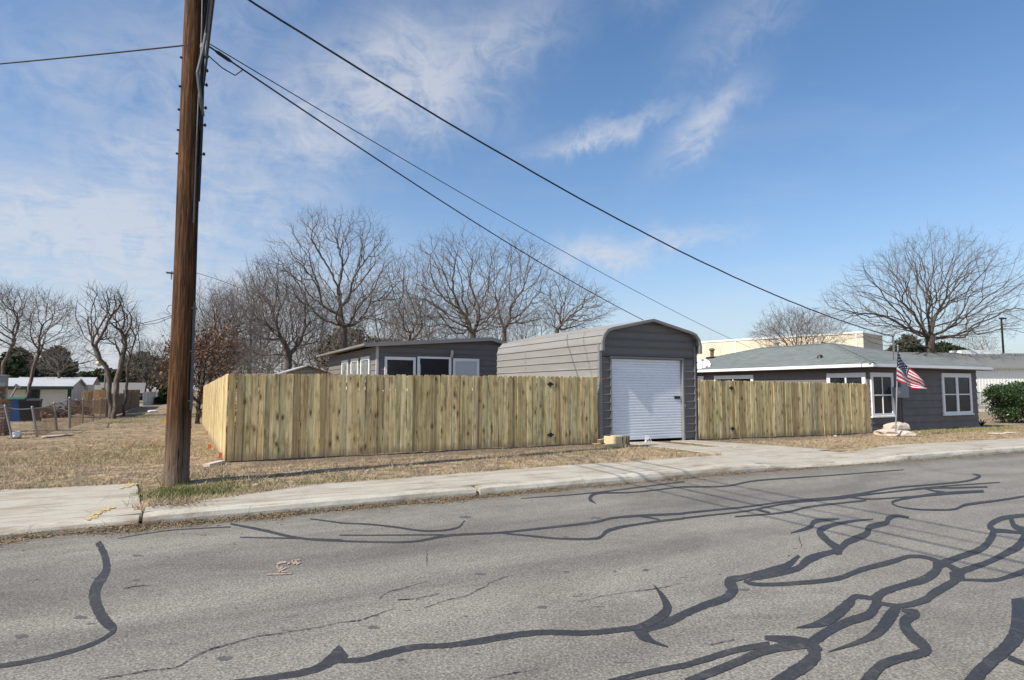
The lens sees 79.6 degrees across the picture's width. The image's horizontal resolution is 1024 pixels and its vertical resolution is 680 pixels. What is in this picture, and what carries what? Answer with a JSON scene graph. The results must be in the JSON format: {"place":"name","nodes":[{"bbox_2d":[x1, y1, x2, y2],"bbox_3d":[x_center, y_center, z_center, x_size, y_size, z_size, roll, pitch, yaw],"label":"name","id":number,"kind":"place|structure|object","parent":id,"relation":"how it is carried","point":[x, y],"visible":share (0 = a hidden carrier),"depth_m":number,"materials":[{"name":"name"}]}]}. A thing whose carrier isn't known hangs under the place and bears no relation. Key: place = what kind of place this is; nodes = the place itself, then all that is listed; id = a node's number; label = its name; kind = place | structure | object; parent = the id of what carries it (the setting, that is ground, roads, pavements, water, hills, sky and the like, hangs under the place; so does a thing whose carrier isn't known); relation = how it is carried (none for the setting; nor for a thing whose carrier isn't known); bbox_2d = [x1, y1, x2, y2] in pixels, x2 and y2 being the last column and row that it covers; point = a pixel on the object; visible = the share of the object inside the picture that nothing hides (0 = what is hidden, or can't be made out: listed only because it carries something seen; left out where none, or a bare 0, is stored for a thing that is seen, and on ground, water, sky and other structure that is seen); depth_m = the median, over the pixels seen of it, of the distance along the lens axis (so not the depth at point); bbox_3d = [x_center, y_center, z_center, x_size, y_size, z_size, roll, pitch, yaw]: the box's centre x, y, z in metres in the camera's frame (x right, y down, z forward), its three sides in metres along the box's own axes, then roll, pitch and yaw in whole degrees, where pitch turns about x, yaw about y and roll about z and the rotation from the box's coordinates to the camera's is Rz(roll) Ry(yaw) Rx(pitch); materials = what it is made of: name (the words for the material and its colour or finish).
{"place":"outdoors","nodes":[
{"label":"outdoors","id":0,"kind":"place"},
{"bbox_2d":[0,452,1023,679],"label":"road","id":1,"kind":"structure","parent":0,"point":[907,570],"depth_m":5.15,"materials":[{"name":"grey asphalt"}]},
{"bbox_2d":[0,435,1023,578],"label":"leaf litter","id":2,"kind":"object","parent":1,"relation":"on","point":[139,526],"visible":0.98,"depth_m":8.19,"materials":[{"name":"brown plant"}]},
{"bbox_2d":[0,390,1023,524],"bbox_3d":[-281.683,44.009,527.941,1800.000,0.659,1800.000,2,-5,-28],"label":"ground","id":3,"kind":"structure","parent":0,"point":[141,410],"depth_m":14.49,"materials":[{"name":"beige plant"}]},
{"bbox_2d":[0,375,9,398],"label":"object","id":4,"kind":"object","parent":3,"relation":"on","point":[4,379],"visible":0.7,"depth_m":23.78,"materials":[{"name":"white"}]},
{"bbox_2d":[0,386,12,435],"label":"brick pillar","id":5,"kind":"structure","parent":3,"relation":"on","point":[7,403],"depth_m":21.32,"materials":[{"name":"brown brick"}]},
{"bbox_2d":[7,397,26,421],"bbox_3d":[-26.735,3.755,33.153,0.780,1.322,0.750,2,-5,-28],"label":"wheelie bin","id":6,"kind":"object","parent":3,"relation":"on","point":[14,404],"visible":0.36,"depth_m":32.91,"materials":[{"name":"blue plastic"}]},
{"bbox_2d":[0,347,38,377],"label":"evergreen tree","id":7,"kind":"object","parent":3,"relation":"on","point":[14,365],"visible":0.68,"depth_m":54.77,"materials":[{"name":"green plant"}]},
{"bbox_2d":[0,277,46,374],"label":"bare tree","id":8,"kind":"object","parent":3,"relation":"on","point":[13,338],"visible":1,"depth_m":38.01,"materials":[{"name":"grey plant"}]},
{"bbox_2d":[18,399,42,421],"bbox_3d":[-26.205,3.817,33.431,1.010,1.224,0.750,2,-5,-28],"label":"wheelie bin","id":9,"kind":"object","parent":3,"relation":"on","point":[29,403],"visible":0.8,"depth_m":33.18,"materials":[{"name":"black plastic"}]},
{"bbox_2d":[0,281,94,398],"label":"bare tree","id":10,"kind":"object","parent":3,"relation":"on","point":[39,347],"visible":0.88,"depth_m":40.39,"materials":[{"name":"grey plant"}]},
{"bbox_2d":[7,378,87,412],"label":"cream house","id":11,"kind":"structure","parent":3,"relation":"on","point":[50,391],"depth_m":46.99,"materials":[{"name":"beige"}]},
{"bbox_2d":[26,389,39,398],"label":"window","id":12,"kind":"structure","parent":11,"relation":"in","point":[35,393],"depth_m":46.32,"materials":[{"name":"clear glass"}]},
{"bbox_2d":[0,391,108,438],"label":"chain link fence","id":13,"kind":"object","parent":3,"relation":"on","point":[54,407],"visible":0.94,"depth_m":25.71,"materials":[{"name":"metal"}]},
{"bbox_2d":[37,345,79,376],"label":"evergreen tree","id":14,"kind":"object","parent":3,"relation":"on","point":[69,373],"visible":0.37,"depth_m":56.36,"materials":[{"name":"green plant"}]},
{"bbox_2d":[19,377,99,399],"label":"white outbuilding","id":15,"kind":"structure","parent":3,"relation":"on","point":[90,382],"depth_m":56.21,"materials":[{"name":"white metal"}]},
{"bbox_2d":[17,337,108,377],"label":"bare tree","id":16,"kind":"object","parent":3,"relation":"on","point":[58,361],"visible":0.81,"depth_m":50.61,"materials":[{"name":"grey plant"}]},
{"bbox_2d":[40,398,94,418],"bbox_3d":[-28.566,4.535,38.978,3.641,1.698,2.524,2,-5,-28],"label":"brush pile","id":17,"kind":"object","parent":3,"relation":"on","point":[43,415],"visible":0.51,"depth_m":38.55,"materials":[{"name":"brown plant"}]},
{"bbox_2d":[0,483,141,525],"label":"alley apron","id":18,"kind":"object","parent":3,"relation":"on","point":[28,505],"visible":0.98,"depth_m":8.15,"materials":[{"name":"concrete"}]},
{"bbox_2d":[81,390,105,413],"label":"board fence","id":19,"kind":"object","parent":3,"relation":"on","point":[91,395],"visible":0.4,"depth_m":45.57,"materials":[{"name":"brown wood"}]},
{"bbox_2d":[74,368,121,382],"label":"live oak","id":20,"kind":"object","parent":3,"relation":"on","point":[98,374],"visible":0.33,"depth_m":90.18,"materials":[{"name":"green plant"}]},
{"bbox_2d":[59,279,143,418],"bbox_3d":[-25.664,0.572,38.482,4.198,8.922,3.977,-2,-5,21],"label":"twin trunk tree","id":21,"kind":"object","parent":3,"relation":"on","point":[102,362],"visible":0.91,"depth_m":38.15,"materials":[{"name":"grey plant"}]},
{"bbox_2d":[106,393,124,416],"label":"board fence","id":22,"kind":"object","parent":3,"relation":"on","point":[121,398],"visible":0.32,"depth_m":44.92,"materials":[{"name":"brown wood"}]},
{"bbox_2d":[92,287,146,418],"bbox_3d":[-24.480,0.818,38.144,3.305,8.298,2.690,2,-5,-28],"label":"twin trunk tree","id":23,"kind":"object","parent":3,"relation":"on","point":[123,340],"visible":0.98,"depth_m":38.04,"materials":[{"name":"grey plant"}]},
{"bbox_2d":[94,383,145,394],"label":"distant house","id":24,"kind":"structure","parent":3,"relation":"on","point":[141,387],"depth_m":81.97,"materials":[{"name":"grey"}]},
{"bbox_2d":[111,305,149,415],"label":"bare tree","id":25,"kind":"object","parent":3,"relation":"on","point":[127,367],"visible":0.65,"depth_m":42.41,"materials":[{"name":"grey plant"}]},
{"bbox_2d":[123,390,139,410],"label":"board fence","id":26,"kind":"object","parent":3,"relation":"on","point":[133,400],"visible":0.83,"depth_m":55.76,"materials":[{"name":"brown wood"}]},
{"bbox_2d":[116,351,168,399],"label":"live oak","id":27,"kind":"object","parent":3,"relation":"on","point":[123,377],"visible":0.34,"depth_m":101.28,"materials":[{"name":"green plant"}]},
{"bbox_2d":[119,337,169,391],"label":"bare tree","id":28,"kind":"object","parent":3,"relation":"on","point":[142,372],"visible":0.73,"depth_m":89.37,"materials":[{"name":"brown plant"}]},
{"bbox_2d":[143,391,158,404],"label":"board fence","id":29,"kind":"object","parent":3,"relation":"on","point":[148,398],"visible":0.73,"depth_m":72.28,"materials":[{"name":"white wood"}]},
{"bbox_2d":[153,380,167,403],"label":"evergreen bush","id":30,"kind":"object","parent":3,"relation":"on","point":[161,398],"visible":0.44,"depth_m":75.82,"materials":[{"name":"green plant"}]},
{"bbox_2d":[150,290,242,403],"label":"bare tree","id":31,"kind":"object","parent":3,"relation":"on","point":[197,317],"visible":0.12,"depth_m":74.25,"materials":[{"name":"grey plant"}]},
{"bbox_2d":[151,317,248,423],"bbox_3d":[-15.188,1.421,30.067,4.413,5.650,4.381,2,-5,-28],"label":"brown leaf oak","id":32,"kind":"object","parent":3,"relation":"on","point":[205,352],"visible":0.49,"depth_m":30.07,"materials":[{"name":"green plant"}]},
{"bbox_2d":[162,0,242,486],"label":"utility pole","id":33,"kind":"object","parent":3,"relation":"on","point":[176,468],"visible":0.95,"depth_m":10.00,"materials":[{"name":"brown wood"}]},
{"bbox_2d":[0,44,187,64],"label":"overhead wire","id":34,"kind":"object","parent":33,"relation":"attached to","point":[94,54],"visible":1,"depth_m":10.89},
{"bbox_2d":[203,0,214,84],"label":"overhead wire","id":35,"kind":"object","parent":33,"relation":"attached to","point":[209,34],"visible":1,"depth_m":8.61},
{"bbox_2d":[209,46,642,319],"bbox_3d":[1.987,-2.541,21.589,0.030,3.182,26.780,-3,-5,32],"label":"overhead wire","id":36,"kind":"object","parent":33,"relation":"attached to","point":[213,49],"visible":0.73,"depth_m":13.97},
{"bbox_2d":[210,44,747,346],"bbox_3d":[3.931,-2.321,22.041,0.018,3.620,29.745,-4,-6,38],"label":"overhead wire","id":37,"kind":"object","parent":33,"relation":"attached to","point":[429,174],"visible":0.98,"depth_m":14.05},
{"bbox_2d":[248,0,892,336],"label":"overhead wire","id":38,"kind":"object","parent":33,"relation":"attached to","point":[331,51],"visible":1,"depth_m":13.96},
{"bbox_2d":[203,460,225,466],"bbox_3d":[-5.794,2.408,11.971,0.140,0.060,0.630,0,-5,1],"label":"plank","id":39,"kind":"object","parent":3,"relation":"on","point":[209,464],"visible":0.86,"depth_m":11.87,"materials":[{"name":"wood"}]},
{"bbox_2d":[202,374,228,459],"bbox_3d":[-9.915,2.291,20.262,0.073,1.987,17.569,2,-5,-28],"label":"picket fence","id":40,"kind":"object","parent":3,"relation":"on","point":[215,406],"visible":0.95,"depth_m":15.90,"materials":[{"name":"brown wood"}]},
{"bbox_2d":[167,270,270,380],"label":"bare tree","id":41,"kind":"object","parent":3,"relation":"on","point":[203,304],"visible":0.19,"depth_m":53.81,"materials":[{"name":"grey plant"}]},
{"bbox_2d":[193,337,257,387],"bbox_3d":[-17.696,2.243,37.386,4.107,5.275,4.049,0,-5,5],"label":"bare shrub","id":42,"kind":"object","parent":3,"relation":"on","point":[201,378],"visible":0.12,"depth_m":37.62,"materials":[{"name":"brown plant"}]},
{"bbox_2d":[194,273,281,397],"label":"bare tree","id":43,"kind":"object","parent":3,"relation":"on","point":[225,312],"visible":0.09,"depth_m":68.04,"materials":[{"name":"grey plant"}]},
{"bbox_2d":[204,288,272,383],"bbox_3d":[-15.414,0.722,34.427,3.936,7.778,3.596,1,-5,-16],"label":"leaning tree","id":44,"kind":"object","parent":3,"relation":"on","point":[239,324],"visible":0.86,"depth_m":34.65,"materials":[{"name":"brown plant"}]},
{"bbox_2d":[203,337,279,403],"bbox_3d":[-14.687,2.064,33.529,4.321,4.924,3.732,2,-5,-28],"label":"bare shrub","id":45,"kind":"object","parent":3,"relation":"on","point":[250,358],"visible":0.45,"depth_m":33.62,"materials":[{"name":"brown plant"}]},
{"bbox_2d":[195,261,299,373],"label":"bare tree","id":46,"kind":"object","parent":3,"relation":"on","point":[269,322],"visible":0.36,"depth_m":42.17,"materials":[{"name":"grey plant"}]},
{"bbox_2d":[221,272,306,373],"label":"bare tree","id":47,"kind":"object","parent":3,"relation":"on","point":[282,351],"visible":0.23,"depth_m":65.55,"materials":[{"name":"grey plant"}]},
{"bbox_2d":[233,339,307,394],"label":"bare shrub","id":48,"kind":"object","parent":3,"relation":"on","point":[274,357],"visible":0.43,"depth_m":41.07,"materials":[{"name":"brown plant"}]},
{"bbox_2d":[215,250,342,370],"bbox_3d":[-14.232,-0.431,38.040,7.741,10.705,5.661,2,-5,-28],"label":"bare tree","id":49,"kind":"object","parent":3,"relation":"on","point":[289,353],"visible":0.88,"depth_m":37.92,"materials":[{"name":"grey plant"}]},
{"bbox_2d":[272,365,329,422],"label":"garden shed","id":50,"kind":"structure","parent":3,"relation":"on","point":[306,369],"depth_m":31.69,"materials":[{"name":"beige wood"}]},
{"bbox_2d":[253,260,350,370],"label":"bare tree","id":51,"kind":"object","parent":3,"relation":"on","point":[285,321],"visible":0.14,"depth_m":74.39,"materials":[{"name":"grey plant"}]},
{"bbox_2d":[282,269,357,370],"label":"bare tree","id":52,"kind":"object","parent":3,"relation":"on","point":[331,326],"visible":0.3,"depth_m":65.37,"materials":[{"name":"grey plant"}]},
{"bbox_2d":[289,292,369,371],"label":"bare tree","id":53,"kind":"object","parent":3,"relation":"on","point":[318,362],"visible":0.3,"depth_m":54.88,"materials":[{"name":"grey plant"}]},
{"bbox_2d":[255,204,420,348],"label":"bare tree","id":54,"kind":"object","parent":3,"relation":"on","point":[342,324],"visible":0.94,"depth_m":41.39,"materials":[{"name":"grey plant"}]},
{"bbox_2d":[310,327,399,369],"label":"evergreen tree","id":55,"kind":"object","parent":3,"relation":"on","point":[337,343],"visible":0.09,"depth_m":64.91,"materials":[{"name":"green plant"}]},
{"bbox_2d":[320,275,412,343],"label":"bare tree","id":56,"kind":"object","parent":3,"relation":"on","point":[369,308],"visible":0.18,"depth_m":73.95,"materials":[{"name":"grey plant"}]},
{"bbox_2d":[330,268,424,344],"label":"bare tree","id":57,"kind":"object","parent":3,"relation":"on","point":[376,330],"visible":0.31,"depth_m":62.85,"materials":[{"name":"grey plant"}]},
{"bbox_2d":[373,286,446,341],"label":"bare tree","id":58,"kind":"object","parent":3,"relation":"on","point":[404,323],"visible":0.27,"depth_m":57.66,"materials":[{"name":"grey plant"}]},
{"bbox_2d":[316,337,506,428],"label":"house","id":59,"kind":"structure","parent":3,"relation":"on","point":[471,357],"depth_m":25.70,"materials":[{"name":"grey wood"}]},
{"bbox_2d":[341,360,348,389],"bbox_3d":[-7.885,1.651,28.924,0.090,1.385,1.350,2,-5,-28],"label":"window","id":60,"kind":"structure","parent":59,"relation":"in","point":[344,364],"depth_m":28.86,"materials":[{"name":"white glass"}]},
{"bbox_2d":[350,358,358,374],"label":"window","id":61,"kind":"structure","parent":59,"relation":"in","point":[354,369],"depth_m":27.24,"materials":[{"name":"white glass"}]},
{"bbox_2d":[360,356,369,375],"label":"window","id":62,"kind":"structure","parent":59,"relation":"in","point":[364,361],"depth_m":25.71,"materials":[{"name":"white glass"}]},
{"bbox_2d":[384,357,415,382],"bbox_3d":[-4.494,1.346,24.697,1.280,1.330,0.058,2,-5,-28],"label":"window","id":63,"kind":"structure","parent":59,"relation":"in","point":[394,366],"depth_m":24.72,"materials":[{"name":"black glass"}]},
{"bbox_2d":[417,356,450,420],"bbox_3d":[-3.204,2.103,25.323,1.480,2.820,0.060,2,-5,-28],"label":"window","id":64,"kind":"structure","parent":59,"relation":"in","point":[429,366],"depth_m":25.40,"materials":[{"name":"black glass"}]},
{"bbox_2d":[453,358,478,390],"bbox_3d":[-1.935,1.475,26.033,1.300,1.375,0.090,2,-5,-28],"label":"window","id":65,"kind":"structure","parent":59,"relation":"in","point":[469,367],"depth_m":26.07,"materials":[{"name":"grey glass"}]},
{"bbox_2d":[227,373,597,460],"bbox_3d":[-1.730,1.733,14.696,9.210,1.816,0.103,2,-5,-28],"label":"picket fence","id":66,"kind":"object","parent":3,"relation":"on","point":[500,411],"visible":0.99,"depth_m":14.22,"materials":[{"name":"brown wood"}]},
{"bbox_2d":[363,243,466,340],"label":"bare tree","id":67,"kind":"object","parent":3,"relation":"on","point":[415,322],"visible":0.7,"depth_m":53.45,"materials":[{"name":"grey plant"}]},
{"bbox_2d":[381,286,450,340],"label":"bare tree","id":68,"kind":"object","parent":3,"relation":"on","point":[406,319],"visible":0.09,"depth_m":83.18,"materials":[{"name":"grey plant"}]},
{"bbox_2d":[395,261,487,339],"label":"bare tree","id":69,"kind":"object","parent":3,"relation":"on","point":[436,312],"visible":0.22,"depth_m":69.63,"materials":[{"name":"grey plant"}]},
{"bbox_2d":[424,280,498,338],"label":"bare tree","id":70,"kind":"object","parent":3,"relation":"on","point":[469,312],"visible":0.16,"depth_m":84.63,"materials":[{"name":"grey plant"}]},
{"bbox_2d":[399,216,534,339],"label":"bare tree","id":71,"kind":"object","parent":3,"relation":"on","point":[468,327],"visible":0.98,"depth_m":46.46,"materials":[{"name":"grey plant"}]},
{"bbox_2d":[444,282,534,340],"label":"bare tree","id":72,"kind":"object","parent":3,"relation":"on","point":[499,331],"visible":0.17,"depth_m":76.16,"materials":[{"name":"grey plant"}]},
{"bbox_2d":[478,299,539,341],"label":"bare tree","id":73,"kind":"object","parent":3,"relation":"on","point":[517,332],"visible":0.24,"depth_m":68.57,"materials":[{"name":"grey plant"}]},
{"bbox_2d":[0,446,1023,538],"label":"curb","id":74,"kind":"structure","parent":3,"relation":"on","point":[208,512],"depth_m":9.12,"materials":[{"name":"grey concrete"}]},
{"bbox_2d":[459,230,565,340],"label":"bare tree","id":75,"kind":"object","parent":3,"relation":"on","point":[508,322],"visible":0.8,"depth_m":52.67,"materials":[{"name":"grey plant"}]},
{"bbox_2d":[510,299,566,341],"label":"bare tree","id":76,"kind":"object","parent":3,"relation":"on","point":[542,312],"visible":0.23,"depth_m":73.90,"materials":[{"name":"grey plant"}]},
{"bbox_2d":[523,259,616,332],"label":"bare tree","id":77,"kind":"object","parent":3,"relation":"on","point":[558,328],"visible":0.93,"depth_m":42.75,"materials":[{"name":"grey plant"}]},
{"bbox_2d":[696,379,870,438],"bbox_3d":[9.358,2.294,20.565,8.455,1.888,0.103,2,-5,-28],"label":"picket fence","id":78,"kind":"object","parent":3,"relation":"on","point":[769,409],"visible":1,"depth_m":20.25,"materials":[{"name":"brown wood"}]},
{"bbox_2d":[746,301,851,347],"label":"twiggy tree","id":79,"kind":"object","parent":3,"relation":"on","point":[799,329],"visible":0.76,"depth_m":68.85,"materials":[{"name":"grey plant"}]},
{"bbox_2d":[697,333,993,431],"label":"grey house","id":80,"kind":"structure","parent":3,"relation":"on","point":[947,397],"depth_m":25.68,"materials":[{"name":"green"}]},
{"bbox_2d":[697,359,710,368],"bbox_3d":[9.553,1.242,30.794,0.724,0.649,0.604,2,-5,-28],"label":"satellite dish","id":81,"kind":"object","parent":80,"relation":"on","point":[702,363],"visible":0.84,"depth_m":30.82,"materials":[{"name":"white metal"}]},
{"bbox_2d":[714,375,753,381],"bbox_3d":[10.461,2.292,29.058,0.058,1.240,2.350,2,-5,-28],"label":"window","id":82,"kind":"structure","parent":80,"relation":"in","point":[737,378],"depth_m":28.93,"materials":[{"name":"white glass"}]},
{"bbox_2d":[826,373,865,404],"bbox_3d":[13.102,2.125,24.089,0.058,1.660,1.600,2,-5,-28],"label":"window","id":83,"kind":"structure","parent":80,"relation":"in","point":[860,378],"depth_m":24.10,"materials":[{"name":"white glass"}]},
{"bbox_2d":[870,372,894,417],"bbox_3d":[14.243,2.108,23.602,1.520,1.705,0.090,2,-5,-28],"label":"window","id":84,"kind":"structure","parent":80,"relation":"in","point":[882,400],"depth_m":23.60,"materials":[{"name":"white paint"}]},
{"bbox_2d":[941,373,974,415],"bbox_3d":[18.905,2.296,26.074,2.360,1.765,0.090,2,-5,-28],"label":"window","id":85,"kind":"structure","parent":80,"relation":"in","point":[956,388],"depth_m":26.05,"materials":[{"name":"white paint"}]},
{"bbox_2d":[873,429,899,435],"bbox_3d":[12.783,3.189,21.045,0.644,0.284,0.888,1,-5,-6],"label":"limestone rock","id":86,"kind":"object","parent":3,"relation":"on","point":[881,432],"visible":0.86,"depth_m":20.81,"materials":[{"name":"stone"}]},
{"bbox_2d":[883,422,909,430],"bbox_3d":[13.881,3.209,22.320,0.893,0.470,0.660,2,-5,-28],"label":"limestone rock","id":87,"kind":"object","parent":3,"relation":"on","point":[900,426],"visible":0.53,"depth_m":22.11,"materials":[{"name":"stone"}]},
{"bbox_2d":[895,345,898,431],"bbox_3d":[13.311,1.784,21.269,0.468,3.269,0.070,2,-5,-28],"label":"flagpole","id":88,"kind":"object","parent":3,"relation":"on","point":[896,400],"visible":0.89,"depth_m":21.18,"materials":[{"name":"grey metal"}]},
{"bbox_2d":[897,351,926,388],"bbox_3d":[14.116,1.060,21.708,1.835,1.321,0.284,2,-5,-28],"label":"flag","id":89,"kind":"object","parent":88,"relation":"attached to","point":[909,377],"visible":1,"depth_m":21.69,"materials":[{"name":"multicoloured fabric"}]},
{"bbox_2d":[884,334,924,352],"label":"evergreen tree","id":90,"kind":"object","parent":3,"relation":"on","point":[912,349],"visible":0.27,"depth_m":78.23,"materials":[{"name":"green plant"}]},
{"bbox_2d":[893,430,915,435],"bbox_3d":[13.602,3.275,21.468,0.896,0.242,0.579,-1,-5,9],"label":"limestone rock","id":91,"kind":"object","parent":3,"relation":"on","point":[905,433],"visible":0.52,"depth_m":21.25,"materials":[{"name":"stone"}]},
{"bbox_2d":[809,220,1023,352],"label":"spreading tree","id":92,"kind":"object","parent":3,"relation":"on","point":[930,338],"visible":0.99,"depth_m":70.11,"materials":[{"name":"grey plant"}]},
{"bbox_2d":[935,340,970,352],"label":"evergreen tree","id":93,"kind":"object","parent":3,"relation":"on","point":[944,348],"visible":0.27,"depth_m":82.86,"materials":[{"name":"green plant"}]},
{"bbox_2d":[899,350,1023,407],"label":"white metal building","id":94,"kind":"structure","parent":3,"relation":"on","point":[1009,367],"depth_m":64.48,"materials":[{"name":"white metal"}]},
{"bbox_2d":[949,326,1011,351],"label":"bare tree","id":95,"kind":"object","parent":3,"relation":"on","point":[965,342],"visible":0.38,"depth_m":145.18,"materials":[{"name":"grey plant"}]},
{"bbox_2d":[978,380,1023,422],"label":"evergreen bush","id":96,"kind":"object","parent":3,"relation":"on","point":[1010,406],"visible":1,"depth_m":31.02,"materials":[{"name":"green plant"}]},
{"bbox_2d":[0,0,1023,389],"label":"sky","id":97,"kind":"structure","parent":0,"point":[775,145],"materials":[{"name":"blue"}]},
{"bbox_2d":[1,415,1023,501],"bbox_3d":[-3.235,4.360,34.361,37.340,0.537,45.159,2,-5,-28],"label":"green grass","id":98,"kind":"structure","parent":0,"point":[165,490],"depth_m":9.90,"materials":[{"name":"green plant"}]},
{"bbox_2d":[144,438,1023,512],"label":"sidewalk","id":99,"kind":"structure","parent":0,"point":[473,479],"depth_m":11.42,"materials":[{"name":"concrete"}]},
{"bbox_2d":[496,319,701,443],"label":"metal garage","id":100,"kind":"structure","parent":0,"point":[644,372],"depth_m":18.04,"materials":[{"name":"grey metal"}]},
{"bbox_2d":[612,358,681,439],"bbox_3d":[3.904,1.709,17.818,2.632,2.299,0.080,2,-5,-28],"label":"roll up door","id":101,"kind":"structure","parent":100,"relation":"in","point":[646,399],"depth_m":17.82,"materials":[{"name":"white metal"}]},
{"bbox_2d":[630,440,829,454],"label":"driveway","id":102,"kind":"structure","parent":0,"point":[725,448],"depth_m":16.01,"materials":[{"name":"concrete"}]},
{"bbox_2d":[697,331,882,358],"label":"warehouse","id":103,"kind":"structure","parent":0,"point":[730,346],"depth_m":109.98,"materials":[{"name":"beige paint"}]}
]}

